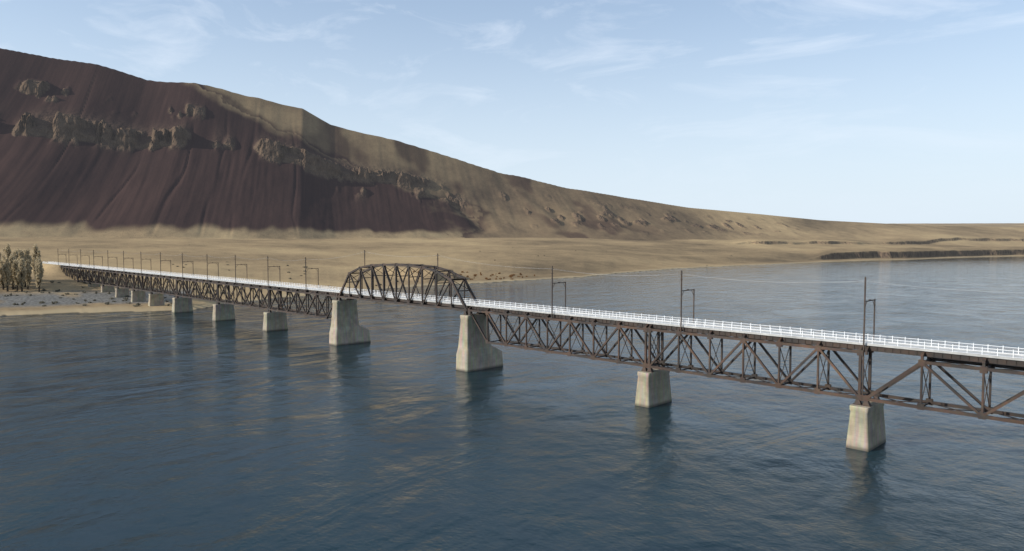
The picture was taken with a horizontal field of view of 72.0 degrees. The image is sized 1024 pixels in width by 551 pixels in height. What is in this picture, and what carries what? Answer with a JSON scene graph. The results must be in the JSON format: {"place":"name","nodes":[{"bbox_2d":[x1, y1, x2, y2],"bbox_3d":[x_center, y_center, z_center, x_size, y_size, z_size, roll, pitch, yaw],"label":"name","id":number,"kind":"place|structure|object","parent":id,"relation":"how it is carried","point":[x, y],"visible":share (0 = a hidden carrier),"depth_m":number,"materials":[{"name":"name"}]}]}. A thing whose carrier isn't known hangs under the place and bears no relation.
{"place":"outdoors","nodes":[
{"label":"outdoors","id":0,"kind":"place"},
{"bbox_2d":[0,256,1023,550],"bbox_3d":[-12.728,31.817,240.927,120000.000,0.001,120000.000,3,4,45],"label":"river water","id":1,"kind":"structure","parent":0,"point":[196,430],"depth_m":162.72,"materials":[{"name":"blue liquid"}]},
{"bbox_2d":[0,48,1023,315],"bbox_3d":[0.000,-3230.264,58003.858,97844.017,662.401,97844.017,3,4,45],"label":"terrain","id":2,"kind":"structure","parent":0,"point":[120,170],"depth_m":1692.05,"materials":[{"name":"brown soil"}]},
{"bbox_2d":[0,260,5,289],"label":"poplar tree","id":3,"kind":"object","parent":2,"relation":"on","point":[2,274],"visible":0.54,"depth_m":531.23,"materials":[{"name":"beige plant"}]},
{"bbox_2d":[2,243,11,269],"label":"poplar tree","id":4,"kind":"object","parent":2,"relation":"on","point":[7,251],"visible":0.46,"depth_m":562.65,"materials":[{"name":"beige plant"}]},
{"bbox_2d":[2,258,12,291],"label":"poplar tree","id":5,"kind":"object","parent":2,"relation":"on","point":[6,272],"visible":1,"depth_m":521.72,"materials":[{"name":"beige plant"}]},
{"bbox_2d":[7,254,15,288],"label":"poplar tree","id":6,"kind":"object","parent":2,"relation":"on","point":[11,258],"visible":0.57,"depth_m":532.40,"materials":[{"name":"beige plant"}]},
{"bbox_2d":[13,248,17,268],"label":"poplar tree","id":7,"kind":"object","parent":2,"relation":"on","point":[15,253],"visible":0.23,"depth_m":550.63,"materials":[{"name":"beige plant"}]},
{"bbox_2d":[12,260,19,290],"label":"poplar tree","id":8,"kind":"object","parent":2,"relation":"on","point":[14,265],"visible":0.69,"depth_m":526.84,"materials":[{"name":"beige plant"}]},
{"bbox_2d":[16,249,24,287],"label":"poplar tree","id":9,"kind":"object","parent":2,"relation":"on","point":[21,255],"visible":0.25,"depth_m":541.86,"materials":[{"name":"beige plant"}]},
{"bbox_2d":[15,259,26,291],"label":"poplar tree","id":10,"kind":"object","parent":2,"relation":"on","point":[21,271],"visible":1,"depth_m":523.02,"materials":[{"name":"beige plant"}]},
{"bbox_2d":[25,259,31,289],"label":"poplar tree","id":11,"kind":"object","parent":2,"relation":"on","point":[28,274],"visible":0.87,"depth_m":533.29,"materials":[{"name":"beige plant"}]},
{"bbox_2d":[24,248,32,283],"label":"poplar tree","id":12,"kind":"object","parent":2,"relation":"on","point":[27,252],"visible":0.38,"depth_m":559.10,"materials":[{"name":"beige plant"}]},
{"bbox_2d":[31,243,40,274],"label":"poplar tree","id":13,"kind":"object","parent":2,"relation":"on","point":[36,253],"visible":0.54,"depth_m":566.95,"materials":[{"name":"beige plant"}]},
{"bbox_2d":[35,262,43,291],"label":"poplar tree","id":14,"kind":"object","parent":2,"relation":"on","point":[39,273],"visible":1,"depth_m":523.00,"materials":[{"name":"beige plant"}]},
{"bbox_2d":[1,250,731,306],"bbox_3d":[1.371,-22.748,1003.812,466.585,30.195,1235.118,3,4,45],"label":"shoreline rocks","id":15,"kind":"object","parent":2,"relation":"on","point":[106,303],"visible":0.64,"depth_m":508.89,"materials":[{"name":"stone"}]},
{"bbox_2d":[412,271,534,279],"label":"willow shrubs","id":16,"kind":"object","parent":2,"relation":"on","point":[511,276],"visible":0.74,"depth_m":798.21,"materials":[{"name":"plant"}]},
{"bbox_2d":[42,249,1023,451],"bbox_3d":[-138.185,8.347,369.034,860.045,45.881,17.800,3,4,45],"label":"bridge","id":17,"kind":"structure","parent":2,"relation":"on","point":[476,350],"depth_m":197.78,"materials":[{"name":"brown metal"}]},
{"bbox_2d":[0,0,1023,223],"label":"sky","id":18,"kind":"structure","parent":0,"point":[867,111],"materials":[{"name":"blue"}]}
]}

